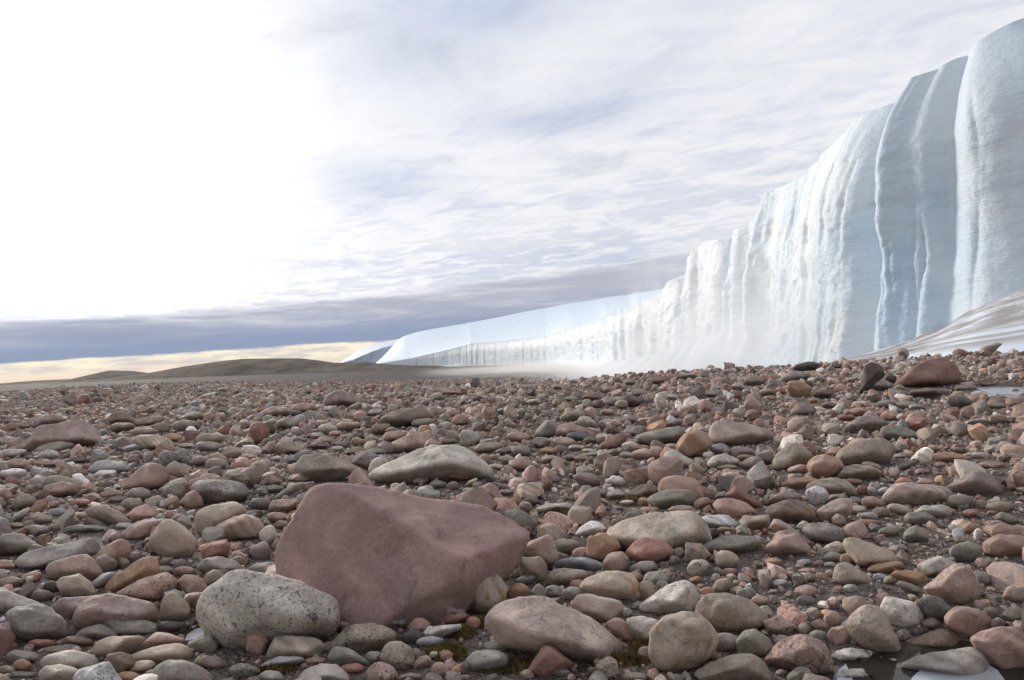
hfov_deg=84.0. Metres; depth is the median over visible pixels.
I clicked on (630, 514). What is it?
stone
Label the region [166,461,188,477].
boulder
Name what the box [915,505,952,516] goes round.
boulder
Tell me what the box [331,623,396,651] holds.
boulder
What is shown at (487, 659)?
stone
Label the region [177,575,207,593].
stone
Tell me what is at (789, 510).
boulder
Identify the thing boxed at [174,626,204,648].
pond
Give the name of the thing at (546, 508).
boulder
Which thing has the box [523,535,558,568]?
boulder
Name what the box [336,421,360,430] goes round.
boulder
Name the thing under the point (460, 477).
boulder
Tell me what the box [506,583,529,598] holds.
stone
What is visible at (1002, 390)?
pond ice
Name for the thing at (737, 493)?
boulder
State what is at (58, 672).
stone
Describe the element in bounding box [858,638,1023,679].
pond
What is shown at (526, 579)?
stone
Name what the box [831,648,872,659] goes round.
stone
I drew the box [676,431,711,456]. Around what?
boulder
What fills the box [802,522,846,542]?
boulder
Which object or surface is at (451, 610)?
stone
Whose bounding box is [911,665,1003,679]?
pond ice
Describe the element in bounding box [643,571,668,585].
stone
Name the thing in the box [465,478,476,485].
stone
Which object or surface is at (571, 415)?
boulder
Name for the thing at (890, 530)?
stone
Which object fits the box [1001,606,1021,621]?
stone
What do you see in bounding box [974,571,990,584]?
stone
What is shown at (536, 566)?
stone
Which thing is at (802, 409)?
boulder
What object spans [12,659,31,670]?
stone
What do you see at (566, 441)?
boulder
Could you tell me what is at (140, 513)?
stone
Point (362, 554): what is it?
boulder
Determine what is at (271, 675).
stone
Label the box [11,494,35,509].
boulder
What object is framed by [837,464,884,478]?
boulder
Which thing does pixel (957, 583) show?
boulder
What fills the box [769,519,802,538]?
stone
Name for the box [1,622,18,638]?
stone
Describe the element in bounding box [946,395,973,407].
boulder
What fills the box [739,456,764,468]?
boulder
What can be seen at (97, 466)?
boulder
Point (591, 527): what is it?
stone
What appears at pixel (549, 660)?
stone
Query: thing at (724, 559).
stone
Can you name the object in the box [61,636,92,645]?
stone
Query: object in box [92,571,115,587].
stone
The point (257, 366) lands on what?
hill
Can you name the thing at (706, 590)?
stone
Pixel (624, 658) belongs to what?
moss
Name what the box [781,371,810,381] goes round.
boulder
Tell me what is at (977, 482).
boulder
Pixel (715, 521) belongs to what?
boulder
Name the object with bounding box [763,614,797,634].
stone
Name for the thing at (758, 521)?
stone
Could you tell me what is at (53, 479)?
boulder
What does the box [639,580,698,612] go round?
boulder
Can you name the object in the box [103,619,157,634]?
boulder
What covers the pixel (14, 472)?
boulder
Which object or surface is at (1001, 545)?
boulder
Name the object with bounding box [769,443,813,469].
boulder
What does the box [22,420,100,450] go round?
boulder
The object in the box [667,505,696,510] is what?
stone
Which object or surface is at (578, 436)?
boulder
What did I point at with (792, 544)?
boulder
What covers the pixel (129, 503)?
stone
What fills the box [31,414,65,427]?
boulder
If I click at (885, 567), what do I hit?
stone
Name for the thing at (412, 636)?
stone
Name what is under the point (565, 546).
stone
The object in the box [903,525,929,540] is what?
stone
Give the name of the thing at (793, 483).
boulder
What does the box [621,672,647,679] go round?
stone
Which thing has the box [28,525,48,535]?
stone
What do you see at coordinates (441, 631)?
stone
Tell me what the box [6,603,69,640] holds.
boulder
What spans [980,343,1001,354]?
boulder
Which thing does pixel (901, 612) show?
stone
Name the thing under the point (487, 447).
boulder
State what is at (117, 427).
boulder
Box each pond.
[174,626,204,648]
[815,657,874,679]
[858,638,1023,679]
[906,388,1018,400]
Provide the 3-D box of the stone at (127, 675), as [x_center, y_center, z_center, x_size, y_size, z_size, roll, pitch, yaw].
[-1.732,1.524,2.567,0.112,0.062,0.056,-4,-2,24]
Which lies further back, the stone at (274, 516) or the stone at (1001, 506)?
the stone at (274, 516)
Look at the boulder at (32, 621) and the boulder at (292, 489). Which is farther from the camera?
the boulder at (292, 489)
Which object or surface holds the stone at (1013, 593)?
on the ground
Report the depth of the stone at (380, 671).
2.37 m
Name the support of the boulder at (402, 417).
on the ground
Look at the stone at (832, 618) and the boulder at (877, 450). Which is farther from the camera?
the boulder at (877, 450)
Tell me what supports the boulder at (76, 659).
on the ground
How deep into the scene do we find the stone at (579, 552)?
3.67 m
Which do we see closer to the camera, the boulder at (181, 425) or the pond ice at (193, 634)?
the pond ice at (193, 634)
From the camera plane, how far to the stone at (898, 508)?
4.19 m
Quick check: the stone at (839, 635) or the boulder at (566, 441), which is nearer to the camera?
the stone at (839, 635)
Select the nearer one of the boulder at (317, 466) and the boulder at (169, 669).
the boulder at (169, 669)
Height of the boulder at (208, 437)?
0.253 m
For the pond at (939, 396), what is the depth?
12.15 m
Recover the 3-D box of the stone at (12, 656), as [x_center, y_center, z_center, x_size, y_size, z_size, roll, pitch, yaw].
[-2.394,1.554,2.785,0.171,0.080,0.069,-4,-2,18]
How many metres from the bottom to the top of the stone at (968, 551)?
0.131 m
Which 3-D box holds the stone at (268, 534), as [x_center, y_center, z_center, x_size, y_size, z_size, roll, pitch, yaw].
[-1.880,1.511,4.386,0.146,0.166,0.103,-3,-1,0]
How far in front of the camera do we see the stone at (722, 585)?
3.03 m
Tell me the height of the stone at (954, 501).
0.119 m
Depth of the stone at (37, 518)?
5.44 m
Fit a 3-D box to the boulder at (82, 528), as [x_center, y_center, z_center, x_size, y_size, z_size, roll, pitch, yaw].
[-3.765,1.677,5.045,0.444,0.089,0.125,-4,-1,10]
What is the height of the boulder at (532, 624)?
0.349 m
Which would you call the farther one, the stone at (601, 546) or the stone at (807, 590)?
the stone at (601, 546)
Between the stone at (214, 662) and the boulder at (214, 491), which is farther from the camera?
the boulder at (214, 491)
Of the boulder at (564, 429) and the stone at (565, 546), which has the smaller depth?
the stone at (565, 546)
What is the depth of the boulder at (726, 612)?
2.60 m
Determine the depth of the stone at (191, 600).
3.23 m
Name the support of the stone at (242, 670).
on the ground
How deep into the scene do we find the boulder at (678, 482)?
4.84 m
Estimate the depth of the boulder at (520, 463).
6.57 m
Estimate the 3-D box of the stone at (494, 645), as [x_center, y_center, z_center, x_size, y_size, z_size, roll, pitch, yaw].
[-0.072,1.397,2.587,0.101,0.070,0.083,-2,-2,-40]
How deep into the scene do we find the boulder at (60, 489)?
6.62 m
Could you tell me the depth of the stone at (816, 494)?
4.55 m
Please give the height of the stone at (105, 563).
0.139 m
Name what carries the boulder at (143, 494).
on the ground
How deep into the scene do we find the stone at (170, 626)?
3.03 m
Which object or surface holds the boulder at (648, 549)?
on the ground
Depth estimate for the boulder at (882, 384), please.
13.46 m
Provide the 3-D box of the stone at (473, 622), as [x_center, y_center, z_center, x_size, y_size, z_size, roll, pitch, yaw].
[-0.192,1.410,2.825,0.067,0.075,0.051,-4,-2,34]
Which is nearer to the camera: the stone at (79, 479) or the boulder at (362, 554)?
the boulder at (362, 554)
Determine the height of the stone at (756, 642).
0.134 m
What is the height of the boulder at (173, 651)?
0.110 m
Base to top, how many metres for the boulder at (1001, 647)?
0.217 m
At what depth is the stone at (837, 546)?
3.44 m
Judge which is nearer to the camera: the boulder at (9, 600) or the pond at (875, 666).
the pond at (875, 666)
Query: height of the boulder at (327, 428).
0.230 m
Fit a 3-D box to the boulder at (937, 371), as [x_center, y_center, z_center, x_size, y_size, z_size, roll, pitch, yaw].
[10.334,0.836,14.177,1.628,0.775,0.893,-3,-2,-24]
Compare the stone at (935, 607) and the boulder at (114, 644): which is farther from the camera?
the boulder at (114, 644)
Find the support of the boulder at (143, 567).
on the ground
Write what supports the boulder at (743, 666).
on the ground
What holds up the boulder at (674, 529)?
on the ground
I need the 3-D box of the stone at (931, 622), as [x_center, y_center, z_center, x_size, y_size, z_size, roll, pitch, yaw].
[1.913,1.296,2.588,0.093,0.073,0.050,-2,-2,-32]
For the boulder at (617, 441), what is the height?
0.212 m
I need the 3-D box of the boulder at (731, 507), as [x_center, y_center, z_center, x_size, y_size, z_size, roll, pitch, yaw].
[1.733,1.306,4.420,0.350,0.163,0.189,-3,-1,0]
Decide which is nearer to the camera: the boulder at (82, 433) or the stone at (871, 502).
the stone at (871, 502)
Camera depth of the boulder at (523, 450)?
7.46 m
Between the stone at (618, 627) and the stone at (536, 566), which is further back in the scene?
the stone at (536, 566)
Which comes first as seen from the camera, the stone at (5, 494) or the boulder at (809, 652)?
the boulder at (809, 652)
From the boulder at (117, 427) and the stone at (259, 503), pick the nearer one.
the stone at (259, 503)
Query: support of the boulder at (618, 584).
on the ground
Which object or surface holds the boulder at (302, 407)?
on the ground
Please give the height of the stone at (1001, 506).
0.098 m
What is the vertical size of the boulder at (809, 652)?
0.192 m
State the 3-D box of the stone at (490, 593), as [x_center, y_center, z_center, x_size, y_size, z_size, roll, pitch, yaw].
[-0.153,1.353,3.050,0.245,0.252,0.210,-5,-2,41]
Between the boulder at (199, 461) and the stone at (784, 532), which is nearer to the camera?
the stone at (784, 532)
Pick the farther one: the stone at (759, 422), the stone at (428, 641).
the stone at (759, 422)
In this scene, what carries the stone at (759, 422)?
on the ground
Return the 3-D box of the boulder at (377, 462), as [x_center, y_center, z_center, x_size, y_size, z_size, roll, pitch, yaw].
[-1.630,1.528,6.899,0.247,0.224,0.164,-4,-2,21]
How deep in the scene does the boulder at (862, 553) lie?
3.25 m
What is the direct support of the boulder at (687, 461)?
on the ground
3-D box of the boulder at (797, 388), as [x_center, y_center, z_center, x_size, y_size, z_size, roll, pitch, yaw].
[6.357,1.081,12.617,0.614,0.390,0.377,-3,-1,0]
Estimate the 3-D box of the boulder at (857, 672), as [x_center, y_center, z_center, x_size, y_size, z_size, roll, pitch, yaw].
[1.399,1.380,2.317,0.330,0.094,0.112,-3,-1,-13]
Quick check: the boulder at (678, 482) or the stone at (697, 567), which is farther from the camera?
the boulder at (678, 482)
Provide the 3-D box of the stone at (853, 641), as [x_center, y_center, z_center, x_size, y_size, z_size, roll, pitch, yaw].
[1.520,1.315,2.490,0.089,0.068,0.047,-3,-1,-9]
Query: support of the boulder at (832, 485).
on the ground
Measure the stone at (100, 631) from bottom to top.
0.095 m
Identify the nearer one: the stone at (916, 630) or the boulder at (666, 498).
the stone at (916, 630)
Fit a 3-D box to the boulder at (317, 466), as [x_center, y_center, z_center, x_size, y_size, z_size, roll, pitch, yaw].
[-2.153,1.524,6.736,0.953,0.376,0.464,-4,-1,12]
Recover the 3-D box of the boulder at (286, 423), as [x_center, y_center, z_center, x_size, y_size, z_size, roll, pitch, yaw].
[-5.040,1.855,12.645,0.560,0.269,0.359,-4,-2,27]
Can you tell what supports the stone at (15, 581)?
on the ground
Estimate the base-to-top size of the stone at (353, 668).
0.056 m
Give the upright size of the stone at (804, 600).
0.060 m
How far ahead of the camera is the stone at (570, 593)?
3.08 m
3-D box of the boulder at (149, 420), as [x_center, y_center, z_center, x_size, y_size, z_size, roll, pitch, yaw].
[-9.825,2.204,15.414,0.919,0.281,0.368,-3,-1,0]
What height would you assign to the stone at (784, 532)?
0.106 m
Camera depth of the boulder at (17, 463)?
8.81 m
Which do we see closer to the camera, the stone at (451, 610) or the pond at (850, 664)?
the pond at (850, 664)
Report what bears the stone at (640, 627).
on the ground
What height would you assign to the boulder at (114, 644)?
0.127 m
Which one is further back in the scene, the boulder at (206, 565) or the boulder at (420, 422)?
the boulder at (420, 422)
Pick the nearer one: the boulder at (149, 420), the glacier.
the boulder at (149, 420)
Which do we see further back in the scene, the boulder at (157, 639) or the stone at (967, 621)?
the boulder at (157, 639)
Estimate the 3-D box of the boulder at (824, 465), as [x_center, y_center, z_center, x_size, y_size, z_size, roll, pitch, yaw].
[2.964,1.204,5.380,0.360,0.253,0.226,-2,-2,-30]
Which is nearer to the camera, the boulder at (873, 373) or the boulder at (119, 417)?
the boulder at (873, 373)
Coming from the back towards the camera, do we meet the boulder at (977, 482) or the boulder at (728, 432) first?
the boulder at (728, 432)
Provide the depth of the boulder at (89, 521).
5.10 m
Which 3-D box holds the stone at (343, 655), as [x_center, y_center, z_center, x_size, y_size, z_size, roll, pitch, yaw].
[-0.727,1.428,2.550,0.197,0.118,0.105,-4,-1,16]
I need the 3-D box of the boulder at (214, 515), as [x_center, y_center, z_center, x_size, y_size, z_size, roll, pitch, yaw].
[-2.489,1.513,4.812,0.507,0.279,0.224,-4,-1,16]
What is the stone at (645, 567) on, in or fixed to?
on the ground
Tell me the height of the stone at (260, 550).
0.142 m
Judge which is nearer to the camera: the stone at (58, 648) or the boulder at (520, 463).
the stone at (58, 648)
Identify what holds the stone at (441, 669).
on the ground
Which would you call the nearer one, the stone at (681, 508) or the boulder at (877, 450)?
the stone at (681, 508)
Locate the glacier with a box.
[341,18,1023,376]
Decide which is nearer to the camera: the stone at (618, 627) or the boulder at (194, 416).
the stone at (618, 627)
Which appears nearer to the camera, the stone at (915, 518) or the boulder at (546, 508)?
the stone at (915, 518)
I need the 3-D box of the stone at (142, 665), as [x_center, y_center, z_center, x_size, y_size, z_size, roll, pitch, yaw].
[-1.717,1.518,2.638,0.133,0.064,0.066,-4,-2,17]
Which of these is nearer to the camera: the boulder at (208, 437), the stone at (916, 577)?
the stone at (916, 577)
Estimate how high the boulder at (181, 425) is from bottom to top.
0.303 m
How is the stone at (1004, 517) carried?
on the ground
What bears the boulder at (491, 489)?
on the ground
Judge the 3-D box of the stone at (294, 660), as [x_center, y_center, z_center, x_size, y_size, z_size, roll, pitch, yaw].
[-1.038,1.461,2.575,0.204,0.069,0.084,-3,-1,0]
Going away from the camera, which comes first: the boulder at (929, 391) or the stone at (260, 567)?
the stone at (260, 567)
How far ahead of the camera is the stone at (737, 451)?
6.50 m
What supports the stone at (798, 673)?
on the pond at (850, 664)
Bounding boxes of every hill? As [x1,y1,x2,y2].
[0,370,145,384]
[49,358,496,383]
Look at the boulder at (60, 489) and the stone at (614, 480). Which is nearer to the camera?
the stone at (614, 480)
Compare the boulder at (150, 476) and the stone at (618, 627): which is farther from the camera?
the boulder at (150, 476)
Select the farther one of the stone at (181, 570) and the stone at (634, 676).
the stone at (181, 570)
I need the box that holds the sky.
[0,0,1023,382]
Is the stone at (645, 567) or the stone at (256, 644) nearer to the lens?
the stone at (256, 644)
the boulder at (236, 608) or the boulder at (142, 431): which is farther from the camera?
the boulder at (142, 431)
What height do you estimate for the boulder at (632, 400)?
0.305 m
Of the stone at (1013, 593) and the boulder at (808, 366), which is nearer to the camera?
the stone at (1013, 593)
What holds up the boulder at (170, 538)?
on the ground
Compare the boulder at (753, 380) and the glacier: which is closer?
the boulder at (753, 380)
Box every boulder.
[0,449,28,457]
[0,468,26,478]
[0,533,38,554]
[0,590,41,611]
[6,459,32,468]
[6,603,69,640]
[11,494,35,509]
[14,538,99,568]
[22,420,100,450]
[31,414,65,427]
[34,441,73,451]
[40,650,97,668]
[43,475,79,490]
[43,482,78,496]
[46,554,103,579]
[52,595,94,617]
[63,525,106,532]
[72,593,159,629]
[75,512,88,518]
[82,517,107,526]
[85,504,130,525]
[88,460,129,472]
[91,636,145,655]
[93,539,131,559]
[94,470,116,476]
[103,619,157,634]
[104,556,159,590]
[107,411,137,424]
[108,423,134,431]
[116,572,177,599]
[122,463,167,488]
[122,519,160,538]
[126,487,151,500]
[129,428,157,435]
[131,643,192,661]
[132,434,176,448]
[134,416,163,425]
[138,632,185,649]
[150,519,195,557]
[151,659,213,679]
[162,478,189,496]
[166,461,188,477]
[171,420,200,430]
[179,412,203,420]
[189,456,210,465]
[190,479,251,502]
[194,501,246,532]
[195,433,223,442]
[195,441,223,450]
[196,569,339,647]
[197,556,241,573]
[205,458,227,469]
[216,514,263,539]
[249,422,269,443]
[261,406,291,415]
[266,635,324,658]
[268,499,299,511]
[274,483,529,628]
[275,417,298,428]
[275,482,305,499]
[276,440,308,453]
[291,403,318,411]
[292,453,368,480]
[318,423,337,433]
[323,390,366,405]
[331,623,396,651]
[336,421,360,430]
[351,452,375,468]
[368,444,493,481]
[368,457,387,472]
[371,423,390,433]
[380,407,432,426]
[382,430,403,440]
[392,431,436,451]
[411,418,434,426]
[446,474,472,480]
[459,430,479,446]
[475,442,502,452]
[482,482,503,498]
[484,596,623,659]
[507,431,529,441]
[510,457,532,469]
[511,445,530,455]
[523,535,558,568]
[534,420,556,436]
[535,503,572,512]
[552,437,577,446]
[554,557,603,570]
[555,423,586,436]
[560,410,586,420]
[566,432,588,440]
[573,473,600,485]
[579,570,640,598]
[600,433,625,447]
[607,510,711,548]
[619,394,640,406]
[625,537,674,562]
[627,484,657,497]
[631,448,652,458]
[636,427,685,444]
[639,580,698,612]
[647,489,697,507]
[648,611,718,671]
[658,475,704,498]
[663,449,693,466]
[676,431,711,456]
[694,653,771,679]
[695,593,767,631]
[702,515,738,527]
[703,535,761,552]
[707,453,738,468]
[709,420,773,444]
[713,498,757,516]
[725,487,763,507]
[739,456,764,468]
[744,376,765,385]
[764,534,811,554]
[764,634,833,673]
[766,499,816,521]
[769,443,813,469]
[770,491,802,503]
[780,477,816,488]
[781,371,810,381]
[787,380,811,396]
[790,403,815,414]
[792,361,820,371]
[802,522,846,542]
[806,477,857,495]
[807,454,844,477]
[816,498,852,520]
[834,668,868,677]
[835,438,895,463]
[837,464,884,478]
[842,537,897,566]
[843,415,887,432]
[858,378,895,389]
[859,362,884,392]
[876,400,899,407]
[879,425,917,439]
[881,482,953,504]
[894,357,960,386]
[901,647,989,674]
[906,629,961,646]
[908,388,946,394]
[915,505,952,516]
[923,563,980,602]
[932,452,970,461]
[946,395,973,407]
[946,471,1003,493]
[970,626,1023,667]
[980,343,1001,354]
[983,522,1022,537]
[983,534,1023,555]
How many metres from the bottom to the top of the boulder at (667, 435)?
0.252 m
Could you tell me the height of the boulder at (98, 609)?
0.226 m
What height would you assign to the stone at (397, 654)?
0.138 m
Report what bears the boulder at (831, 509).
on the ground
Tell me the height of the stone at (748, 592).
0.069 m
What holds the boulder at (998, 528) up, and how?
on the ground
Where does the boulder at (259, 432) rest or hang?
on the ground
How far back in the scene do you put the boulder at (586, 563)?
3.47 m
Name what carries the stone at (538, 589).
on the ground
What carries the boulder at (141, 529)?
on the ground
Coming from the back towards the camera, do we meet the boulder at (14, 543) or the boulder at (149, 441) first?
the boulder at (149, 441)
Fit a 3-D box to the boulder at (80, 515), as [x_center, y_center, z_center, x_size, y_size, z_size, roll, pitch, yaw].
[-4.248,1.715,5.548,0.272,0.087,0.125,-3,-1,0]
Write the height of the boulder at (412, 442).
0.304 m
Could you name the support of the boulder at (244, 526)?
on the ground
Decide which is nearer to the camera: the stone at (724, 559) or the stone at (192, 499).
the stone at (724, 559)
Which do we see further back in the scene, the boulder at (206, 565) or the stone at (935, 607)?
the boulder at (206, 565)
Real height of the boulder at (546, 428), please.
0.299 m
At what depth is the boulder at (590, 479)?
5.66 m
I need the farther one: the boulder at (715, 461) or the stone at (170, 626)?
the boulder at (715, 461)
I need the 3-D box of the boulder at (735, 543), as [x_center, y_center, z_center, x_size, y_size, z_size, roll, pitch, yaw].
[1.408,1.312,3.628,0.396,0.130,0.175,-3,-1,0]
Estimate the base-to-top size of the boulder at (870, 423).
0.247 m
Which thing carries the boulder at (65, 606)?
on the ground
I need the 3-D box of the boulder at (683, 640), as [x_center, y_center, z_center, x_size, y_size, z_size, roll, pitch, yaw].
[0.720,1.263,2.380,0.266,0.281,0.219,-2,-2,-45]
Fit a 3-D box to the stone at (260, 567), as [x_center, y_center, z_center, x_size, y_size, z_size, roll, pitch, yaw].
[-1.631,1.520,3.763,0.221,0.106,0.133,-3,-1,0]
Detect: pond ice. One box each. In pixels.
[185,628,204,640]
[837,664,852,679]
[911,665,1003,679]
[975,387,1023,394]
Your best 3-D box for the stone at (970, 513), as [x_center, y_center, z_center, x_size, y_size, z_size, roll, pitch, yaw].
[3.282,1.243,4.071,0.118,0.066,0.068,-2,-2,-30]
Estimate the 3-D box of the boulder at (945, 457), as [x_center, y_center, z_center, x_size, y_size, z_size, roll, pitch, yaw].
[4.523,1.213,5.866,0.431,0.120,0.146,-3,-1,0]
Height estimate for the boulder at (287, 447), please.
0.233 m
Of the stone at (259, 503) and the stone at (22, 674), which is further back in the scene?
the stone at (259, 503)
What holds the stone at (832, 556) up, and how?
on the ground
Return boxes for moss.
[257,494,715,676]
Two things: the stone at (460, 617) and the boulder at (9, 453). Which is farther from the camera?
the boulder at (9, 453)
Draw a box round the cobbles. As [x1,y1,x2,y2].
[0,348,1023,679]
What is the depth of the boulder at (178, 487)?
6.19 m
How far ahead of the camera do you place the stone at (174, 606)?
3.14 m
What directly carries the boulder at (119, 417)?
on the ground
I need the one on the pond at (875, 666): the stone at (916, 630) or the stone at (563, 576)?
the stone at (916, 630)
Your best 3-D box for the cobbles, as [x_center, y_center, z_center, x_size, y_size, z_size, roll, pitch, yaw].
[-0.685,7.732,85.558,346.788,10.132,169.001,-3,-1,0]
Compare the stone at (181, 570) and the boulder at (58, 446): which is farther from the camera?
the boulder at (58, 446)
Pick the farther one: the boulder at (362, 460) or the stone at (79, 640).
the boulder at (362, 460)
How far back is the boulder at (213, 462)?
7.73 m
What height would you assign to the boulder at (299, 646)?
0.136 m
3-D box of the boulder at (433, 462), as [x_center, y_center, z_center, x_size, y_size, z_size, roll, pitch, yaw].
[-0.912,1.421,6.478,1.362,0.473,0.783,-4,-2,17]
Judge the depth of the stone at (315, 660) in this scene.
2.57 m
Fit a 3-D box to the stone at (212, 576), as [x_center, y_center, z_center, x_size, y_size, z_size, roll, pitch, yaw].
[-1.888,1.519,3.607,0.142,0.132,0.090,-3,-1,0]
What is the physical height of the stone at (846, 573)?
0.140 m
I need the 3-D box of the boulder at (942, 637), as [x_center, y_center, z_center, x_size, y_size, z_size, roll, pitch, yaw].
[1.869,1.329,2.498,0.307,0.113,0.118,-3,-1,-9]
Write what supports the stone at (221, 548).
on the ground
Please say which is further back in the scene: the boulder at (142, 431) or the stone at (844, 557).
the boulder at (142, 431)
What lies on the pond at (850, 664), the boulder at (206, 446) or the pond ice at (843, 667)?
the pond ice at (843, 667)
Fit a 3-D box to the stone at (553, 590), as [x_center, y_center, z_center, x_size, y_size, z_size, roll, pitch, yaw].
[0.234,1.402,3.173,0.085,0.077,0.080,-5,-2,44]
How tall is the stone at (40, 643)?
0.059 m
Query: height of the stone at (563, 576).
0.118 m
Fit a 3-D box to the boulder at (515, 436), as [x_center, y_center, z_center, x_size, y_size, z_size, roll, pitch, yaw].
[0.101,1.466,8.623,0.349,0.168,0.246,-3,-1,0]
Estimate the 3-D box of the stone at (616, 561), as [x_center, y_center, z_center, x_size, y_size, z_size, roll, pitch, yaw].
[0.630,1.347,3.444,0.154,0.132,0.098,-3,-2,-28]
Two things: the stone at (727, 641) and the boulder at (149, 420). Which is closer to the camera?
the stone at (727, 641)
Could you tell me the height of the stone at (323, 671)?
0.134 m
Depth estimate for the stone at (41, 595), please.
3.47 m
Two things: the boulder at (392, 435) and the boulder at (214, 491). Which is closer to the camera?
the boulder at (214, 491)
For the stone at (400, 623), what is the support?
on the ground
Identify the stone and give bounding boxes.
[0,488,12,501]
[0,577,23,585]
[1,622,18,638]
[6,650,38,662]
[10,671,37,676]
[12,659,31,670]
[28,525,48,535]
[29,514,53,523]
[29,639,56,647]
[31,590,54,600]
[38,664,77,679]
[42,581,58,591]
[43,644,81,651]
[56,573,96,595]
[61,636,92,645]
[72,473,89,485]
[75,624,118,638]
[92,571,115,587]
[95,554,116,572]
[104,652,135,673]
[118,671,139,679]
[120,498,143,508]
[128,505,154,520]
[128,660,155,671]
[157,621,181,631]
[160,592,190,620]
[173,566,195,575]
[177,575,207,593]
[181,490,203,507]
[185,592,201,610]
[188,633,217,651]
[198,655,227,668]
[201,539,229,557]
[204,569,223,585]
[228,663,259,676]
[246,634,267,654]
[249,562,274,572]
[250,498,270,509]
[250,541,270,558]
[259,525,276,544]
[260,670,283,679]
[261,656,303,667]
[267,512,288,521]
[298,663,348,679]
[303,657,325,663]
[327,646,370,665]
[340,663,364,672]
[365,651,380,661]
[366,662,397,679]
[380,641,414,669]
[390,620,405,627]
[402,628,423,643]
[409,618,430,631]
[412,655,430,667]
[415,636,442,646]
[423,624,461,637]
[431,662,449,676]
[445,612,467,623]
[446,607,465,614]
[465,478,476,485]
[466,616,479,628]
[466,649,508,669]
[469,575,507,612]
[483,640,508,651]
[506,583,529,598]
[517,575,535,583]
[519,556,547,581]
[528,645,573,676]
[529,583,545,596]
[545,585,561,596]
[546,568,587,585]
[554,538,579,553]
[562,586,583,599]
[572,547,586,556]
[572,594,622,621]
[575,521,605,535]
[586,533,620,560]
[603,551,628,570]
[606,618,635,640]
[607,475,625,485]
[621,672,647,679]
[624,511,641,518]
[626,616,657,639]
[629,561,657,573]
[638,581,654,598]
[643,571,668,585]
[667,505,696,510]
[687,559,709,575]
[700,587,714,594]
[713,578,731,592]
[714,550,738,567]
[717,633,737,650]
[730,446,752,457]
[736,587,755,598]
[736,629,773,655]
[737,515,769,528]
[754,418,763,427]
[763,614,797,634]
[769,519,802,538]
[772,529,801,539]
[787,666,813,679]
[794,585,818,596]
[796,595,815,604]
[805,486,828,503]
[809,630,826,639]
[810,620,828,629]
[820,541,843,555]
[822,552,840,560]
[823,611,841,625]
[826,626,850,643]
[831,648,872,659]
[832,562,872,583]
[839,553,853,564]
[843,522,867,538]
[846,604,900,651]
[848,519,877,526]
[850,637,858,644]
[861,496,885,507]
[867,561,906,572]
[878,526,900,535]
[880,597,924,626]
[887,503,911,513]
[891,570,927,583]
[896,581,921,593]
[896,629,910,639]
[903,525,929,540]
[904,512,936,524]
[907,626,928,635]
[916,595,950,620]
[917,556,956,575]
[922,617,941,627]
[944,606,991,636]
[947,494,973,507]
[949,541,982,560]
[962,509,978,516]
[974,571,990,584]
[985,501,1013,511]
[990,617,1005,627]
[995,512,1020,523]
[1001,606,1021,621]
[1002,585,1023,601]
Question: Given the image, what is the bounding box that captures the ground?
[0,357,1023,679]
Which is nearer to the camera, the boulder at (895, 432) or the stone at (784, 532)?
the stone at (784, 532)
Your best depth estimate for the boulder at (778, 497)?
4.63 m
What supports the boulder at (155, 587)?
on the ground
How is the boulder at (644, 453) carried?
on the ground
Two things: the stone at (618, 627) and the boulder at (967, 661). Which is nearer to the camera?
the boulder at (967, 661)
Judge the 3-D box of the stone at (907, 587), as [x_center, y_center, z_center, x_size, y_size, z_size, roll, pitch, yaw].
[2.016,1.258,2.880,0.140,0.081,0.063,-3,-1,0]
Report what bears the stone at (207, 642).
on the ground
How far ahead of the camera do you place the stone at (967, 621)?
2.48 m
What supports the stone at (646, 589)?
on the ground
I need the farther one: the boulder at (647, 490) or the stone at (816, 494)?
the boulder at (647, 490)
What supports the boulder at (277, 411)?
on the ground
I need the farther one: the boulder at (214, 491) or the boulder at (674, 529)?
the boulder at (214, 491)
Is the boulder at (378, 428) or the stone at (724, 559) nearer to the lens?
the stone at (724, 559)
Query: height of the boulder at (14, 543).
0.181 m
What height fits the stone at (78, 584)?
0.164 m
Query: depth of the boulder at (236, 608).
2.70 m
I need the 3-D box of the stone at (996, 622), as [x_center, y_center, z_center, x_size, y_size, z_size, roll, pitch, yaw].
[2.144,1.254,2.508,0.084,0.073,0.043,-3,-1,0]
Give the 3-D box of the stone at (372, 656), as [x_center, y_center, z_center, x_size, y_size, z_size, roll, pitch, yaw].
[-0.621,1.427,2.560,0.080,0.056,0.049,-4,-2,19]
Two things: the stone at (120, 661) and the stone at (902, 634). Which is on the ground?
the stone at (120, 661)
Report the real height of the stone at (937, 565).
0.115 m
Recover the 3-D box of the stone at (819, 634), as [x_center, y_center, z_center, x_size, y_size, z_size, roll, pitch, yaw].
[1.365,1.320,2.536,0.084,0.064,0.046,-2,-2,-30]
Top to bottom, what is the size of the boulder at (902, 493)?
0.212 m
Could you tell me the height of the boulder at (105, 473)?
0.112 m
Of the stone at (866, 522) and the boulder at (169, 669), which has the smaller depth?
the boulder at (169, 669)
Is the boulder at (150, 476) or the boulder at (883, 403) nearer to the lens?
the boulder at (150, 476)
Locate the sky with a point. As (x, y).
(183, 182)
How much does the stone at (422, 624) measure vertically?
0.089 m
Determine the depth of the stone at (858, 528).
3.73 m
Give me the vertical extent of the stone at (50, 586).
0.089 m

